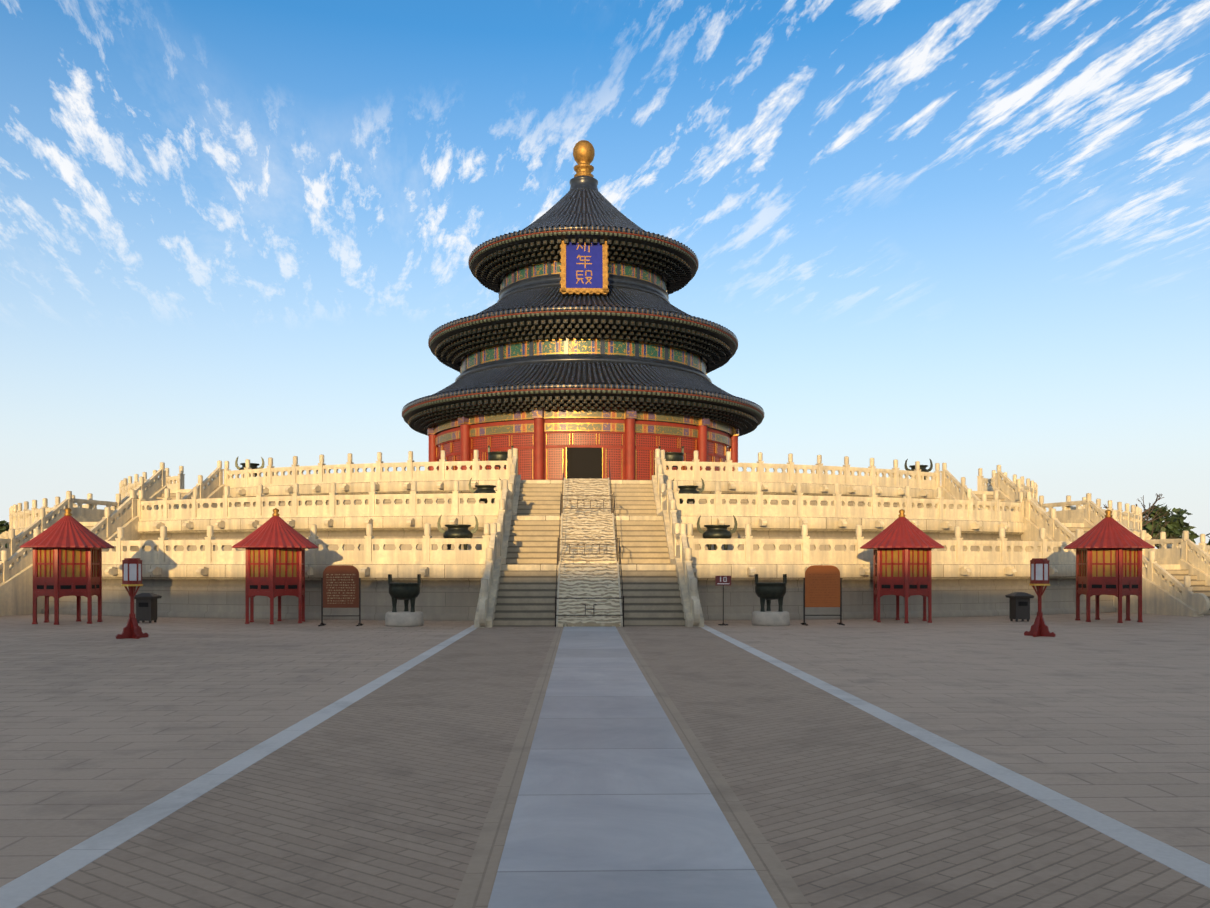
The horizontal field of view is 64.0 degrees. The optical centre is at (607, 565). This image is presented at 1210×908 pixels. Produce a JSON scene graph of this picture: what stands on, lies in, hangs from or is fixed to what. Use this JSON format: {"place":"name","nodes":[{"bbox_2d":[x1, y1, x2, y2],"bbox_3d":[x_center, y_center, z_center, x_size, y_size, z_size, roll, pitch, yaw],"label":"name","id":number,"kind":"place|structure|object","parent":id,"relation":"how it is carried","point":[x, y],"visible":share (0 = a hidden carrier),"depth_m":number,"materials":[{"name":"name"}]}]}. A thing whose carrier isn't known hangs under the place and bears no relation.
{"place":"outdoors","nodes":[
{"label":"outdoors","id":0,"kind":"place"},
{"bbox_2d":[0,612,1209,886],"bbox_3d":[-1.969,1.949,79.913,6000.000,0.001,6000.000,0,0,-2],"label":"ground","id":1,"kind":"structure","parent":0,"point":[102,728],"depth_m":14.66,"materials":[{"name":"grey stone"}]},
{"bbox_2d":[0,520,8,533],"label":"cypress tree","id":2,"kind":"object","parent":1,"relation":"on","point":[4,525],"visible":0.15,"depth_m":167.98,"materials":[{"name":"green plant"}]},
{"bbox_2d":[19,508,113,624],"bbox_3d":[-18.345,-0.011,32.931,2.824,3.920,2.824,0,0,-10],"label":"pavilion","id":3,"kind":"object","parent":1,"relation":"on","point":[67,553],"visible":1,"depth_m":32.26,"materials":[{"name":"red paint"}]},
{"bbox_2d":[0,460,224,615],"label":"stair flank","id":4,"kind":"object","parent":1,"relation":"on","point":[16,579],"visible":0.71,"depth_m":43.91,"materials":[{"name":"stone"}]},
{"bbox_2d":[116,558,148,638],"bbox_3d":[-12.799,0.874,26.085,0.639,2.150,0.639,0,0,-2],"label":"lamp stand","id":5,"kind":"object","parent":1,"relation":"on","point":[131,573],"visible":1,"depth_m":25.96,"materials":[{"name":"red paint"}]},
{"bbox_2d":[134,593,161,622],"bbox_3d":[-15.749,1.439,33.104,0.720,1.020,0.720,0,0,-2],"label":"bin","id":6,"kind":"object","parent":1,"relation":"on","point":[146,606],"visible":0.98,"depth_m":32.86,"materials":[{"name":"grey metal"}]},
{"bbox_2d":[0,626,476,907],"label":"paving strip","id":7,"kind":"object","parent":1,"relation":"on","point":[22,889],"visible":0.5,"depth_m":7.83,"materials":[{"name":"grey stone"}]},
{"bbox_2d":[232,508,318,623],"bbox_3d":[-11.348,-0.011,33.129,2.824,3.920,2.824,0,0,-12],"label":"pavilion","id":8,"kind":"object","parent":1,"relation":"on","point":[275,545],"visible":1,"depth_m":32.42,"materials":[{"name":"red paint"}]},
{"bbox_2d":[17,626,556,907],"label":"brick pavement","id":9,"kind":"structure","parent":1,"relation":"on","point":[382,796],"depth_m":7.67,"materials":[{"name":"grey brick"}]},
{"bbox_2d":[318,565,362,625],"bbox_3d":[-8.671,0.969,31.504,1.360,1.960,0.760,0,0,-2],"label":"notice board","id":10,"kind":"object","parent":1,"relation":"on","point":[340,586],"visible":1,"depth_m":31.48,"materials":[{"name":"brown wood"}]},
{"bbox_2d":[385,574,423,626],"bbox_3d":[-6.599,1.114,31.463,1.240,1.670,1.240,0,0,-2],"label":"incense burner","id":11,"kind":"object","parent":1,"relation":"on","point":[406,593],"visible":1,"depth_m":31.06,"materials":[{"name":"brown metal"}]},
{"bbox_2d":[453,627,563,907],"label":"path border","id":12,"kind":"object","parent":1,"relation":"on","point":[476,887],"depth_m":7.65,"materials":[{"name":"grey stone"}]},
{"bbox_2d":[42,564,1115,620],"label":"terrace wall","id":13,"kind":"structure","parent":1,"relation":"on","point":[449,592],"depth_m":35.78,"materials":[{"name":"stone"}]},
{"bbox_2d":[437,515,478,549],"bbox_3d":[-5.702,-0.996,36.890,1.226,1.890,1.118,0,0,40],"label":"burner","id":14,"kind":"object","parent":13,"relation":"on","point":[457,531],"visible":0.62,"depth_m":36.56,"materials":[{"name":"brown metal"}]},
{"bbox_2d":[8,515,1139,551],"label":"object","id":15,"kind":"object","parent":13,"relation":"on","point":[390,527],"visible":0.12,"depth_m":40.93,"materials":[{"name":"stone"}]},
{"bbox_2d":[468,478,500,503],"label":"burner","id":16,"kind":"object","parent":15,"relation":"on","point":[485,488],"visible":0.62,"depth_m":42.19,"materials":[{"name":"brown metal"}]},
{"bbox_2d":[229,480,937,507],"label":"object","id":17,"kind":"object","parent":15,"relation":"on","point":[429,487],"visible":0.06,"depth_m":47.18,"materials":[{"name":"stone"}]},
{"bbox_2d":[235,457,263,476],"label":"burner","id":18,"kind":"object","parent":17,"relation":"on","point":[253,465],"visible":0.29,"depth_m":52.66,"materials":[{"name":"brown metal"}]},
{"bbox_2d":[488,446,513,468],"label":"burner","id":19,"kind":"object","parent":17,"relation":"on","point":[498,456],"visible":0.27,"depth_m":48.25,"materials":[{"name":"brown metal"}]},
{"bbox_2d":[658,446,683,468],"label":"burner","id":20,"kind":"object","parent":17,"relation":"on","point":[673,456],"visible":0.35,"depth_m":48.48,"materials":[{"name":"brown metal"}]},
{"bbox_2d":[904,459,932,479],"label":"burner","id":21,"kind":"object","parent":17,"relation":"on","point":[922,468],"visible":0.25,"depth_m":53.68,"materials":[{"name":"brown metal"}]},
{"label":"hall plinth","id":22,"kind":"object","parent":17,"relation":"on","visible":0},
{"bbox_2d":[427,407,738,479],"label":"hall wall","id":23,"kind":"structure","parent":22,"relation":"on","point":[544,452],"depth_m":68.55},
{"bbox_2d":[428,285,737,365],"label":"hall roof","id":24,"kind":"structure","parent":23,"relation":"on","point":[614,304],"depth_m":70.00,"materials":[{"name":"black tile"}]},
{"bbox_2d":[435,319,731,373],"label":"roof eaves","id":25,"kind":"object","parent":24,"relation":"attached to","point":[716,356],"visible":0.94,"depth_m":70.67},
{"bbox_2d":[497,258,669,302],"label":"upper wall band","id":26,"kind":"object","parent":24,"relation":"on","point":[547,273],"visible":0.33,"depth_m":74.37,"materials":[{"name":"multicoloured paint"}]},
{"bbox_2d":[468,188,698,286],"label":"hall roof","id":27,"kind":"structure","parent":24,"relation":"on","point":[584,214],"depth_m":73.87,"materials":[{"name":"black tile"}]},
{"bbox_2d":[475,239,691,294],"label":"roof eaves","id":28,"kind":"object","parent":27,"relation":"attached to","point":[491,269],"visible":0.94,"depth_m":74.08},
{"bbox_2d":[568,140,598,191],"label":"roof finial","id":29,"kind":"object","parent":27,"relation":"on","point":[583,153],"visible":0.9,"depth_m":79.20,"materials":[{"name":"gold metal"}]},
{"bbox_2d":[559,241,608,294],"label":"name plaque","id":30,"kind":"object","parent":27,"relation":"attached to","point":[584,270],"visible":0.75,"depth_m":71.05,"materials":[{"name":"blue wood"}]},
{"bbox_2d":[402,362,764,447],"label":"hall roof","id":31,"kind":"structure","parent":23,"relation":"on","point":[583,379],"depth_m":68.30,"materials":[{"name":"black tile"}]},
{"bbox_2d":[408,396,757,435],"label":"roof eaves","id":32,"kind":"object","parent":31,"relation":"attached to","point":[422,422],"visible":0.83,"depth_m":68.40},
{"bbox_2d":[455,336,711,382],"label":"middle wall band","id":33,"kind":"object","parent":31,"relation":"on","point":[581,350],"visible":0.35,"depth_m":70.73,"materials":[{"name":"multicoloured paint"}]},
{"bbox_2d":[561,494,612,512],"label":"ramp fence","id":34,"kind":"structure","parent":15,"relation":"on","point":[587,499],"depth_m":41.02,"materials":[{"name":"grey metal"}]},
{"bbox_2d":[672,478,704,503],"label":"burner","id":35,"kind":"object","parent":15,"relation":"on","point":[687,489],"visible":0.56,"depth_m":42.43,"materials":[{"name":"brown metal"}]},
{"bbox_2d":[559,538,617,560],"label":"ramp fence","id":36,"kind":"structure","parent":13,"relation":"on","point":[592,544],"depth_m":35.72,"materials":[{"name":"grey metal"}]},
{"bbox_2d":[0,449,1209,575],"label":"terrace balustrades","id":37,"kind":"object","parent":13,"relation":"on","point":[26,517],"visible":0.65,"depth_m":41.09,"materials":[{"name":"stone"}]},
{"bbox_2d":[697,515,736,549],"bbox_3d":[4.194,-0.996,37.171,1.226,1.890,1.118,0,0,-44],"label":"burner","id":38,"kind":"object","parent":13,"relation":"on","point":[716,532],"visible":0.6,"depth_m":36.85,"materials":[{"name":"brown metal"}]},
{"bbox_2d":[474,448,703,627],"bbox_3d":[-0.779,-1.771,37.914,7.240,7.480,15.603,0,0,-2],"label":"stair","id":39,"kind":"object","parent":1,"relation":"on","point":[651,598],"visible":0.92,"depth_m":35.69,"materials":[{"name":"beige stone"}]},
{"bbox_2d":[555,459,622,595],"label":"stair ramp rails","id":40,"kind":"object","parent":39,"relation":"attached to","point":[558,551],"visible":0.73,"depth_m":36.36,"materials":[{"name":"beige stone"}]},
{"bbox_2d":[558,478,620,626],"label":"carved stone ramp","id":41,"kind":"structure","parent":39,"relation":"on","point":[588,576],"depth_m":36.08,"materials":[{"name":"beige stone"}]},
{"bbox_2d":[555,596,623,626],"bbox_3d":[-0.577,1.459,30.783,2.196,0.980,0.036,0,0,-2],"label":"barrier railing","id":42,"kind":"object","parent":39,"relation":"attached to","point":[589,609],"visible":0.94,"depth_m":30.77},
{"bbox_2d":[616,627,811,907],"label":"path border","id":43,"kind":"object","parent":1,"relation":"on","point":[782,888],"depth_m":7.65,"materials":[{"name":"grey stone"}]},
{"bbox_2d":[715,576,730,624],"bbox_3d":[3.787,1.139,31.757,0.426,1.620,0.337,0,0,-39],"label":"number sign","id":44,"kind":"object","parent":1,"relation":"on","point":[723,580],"visible":1,"depth_m":31.74,"materials":[{"name":"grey metal"}]},
{"bbox_2d":[752,574,789,625],"bbox_3d":[5.347,1.114,31.801,1.240,1.670,1.240,0,0,-2],"label":"incense burner","id":45,"kind":"object","parent":1,"relation":"on","point":[768,591],"visible":1,"depth_m":31.40,"materials":[{"name":"brown metal"}]},
{"bbox_2d":[801,565,844,625],"bbox_3d":[7.083,0.969,31.950,1.360,1.960,0.760,0,0,-2],"label":"notice board","id":46,"kind":"object","parent":1,"relation":"on","point":[822,585],"visible":1,"depth_m":31.93,"materials":[{"name":"brown wood"}]},
{"bbox_2d":[860,509,944,622],"bbox_3d":[10.244,-0.011,33.741,2.824,3.920,2.824,0,0,8],"label":"kiosk","id":47,"kind":"object","parent":1,"relation":"on","point":[901,546],"visible":1,"depth_m":33.06,"materials":[{"name":"red paint"}]},
{"bbox_2d":[622,626,1209,907],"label":"brick pavement","id":48,"kind":"structure","parent":1,"relation":"on","point":[845,804],"depth_m":7.70,"materials":[{"name":"grey brick"}]},
{"bbox_2d":[701,626,1209,887],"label":"paving strip","id":49,"kind":"object","parent":1,"relation":"on","point":[1185,864],"visible":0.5,"depth_m":8.42,"materials":[{"name":"grey stone"}]},
{"bbox_2d":[1005,592,1033,621],"bbox_3d":[14.439,1.439,33.959,0.720,1.020,0.720,0,0,-2],"label":"bin","id":50,"kind":"object","parent":1,"relation":"on","point":[1019,605],"visible":1,"depth_m":33.71,"materials":[{"name":"grey metal"}]},
{"bbox_2d":[1024,558,1055,636],"bbox_3d":[11.941,0.874,26.786,0.639,2.150,0.639,0,0,-2],"label":"lamp stand","id":51,"kind":"object","parent":1,"relation":"on","point":[1039,573],"visible":1,"depth_m":26.66,"materials":[{"name":"red paint"}]},
{"bbox_2d":[940,463,1209,616],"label":"stair flank","id":52,"kind":"object","parent":1,"relation":"on","point":[1175,580],"visible":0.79,"depth_m":42.54,"materials":[{"name":"stone"}]},
{"bbox_2d":[1064,509,1153,622],"bbox_3d":[17.541,-0.011,33.947,2.824,3.920,2.824,0,0,6],"label":"kiosk","id":53,"kind":"object","parent":1,"relation":"on","point":[1108,548],"visible":1,"depth_m":33.31,"materials":[{"name":"red paint"}]},
{"bbox_2d":[1103,493,1174,545],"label":"bare tree","id":54,"kind":"object","parent":1,"relation":"on","point":[1147,515],"visible":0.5,"depth_m":146.99,"materials":[{"name":"brown plant"}]},
{"bbox_2d":[1142,503,1199,548],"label":"cypress tree","id":55,"kind":"object","parent":1,"relation":"on","point":[1176,526],"visible":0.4,"depth_m":169.10,"materials":[{"name":"green plant"}]},
{"bbox_2d":[0,0,1209,548],"label":"sky","id":56,"kind":"structure","parent":0,"point":[968,236],"materials":[{"name":"blue"}]},
{"bbox_2d":[488,626,776,907],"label":"paved walkway","id":57,"kind":"structure","parent":0,"point":[616,806],"depth_m":7.63,"materials":[{"name":"grey stone"}]}
]}

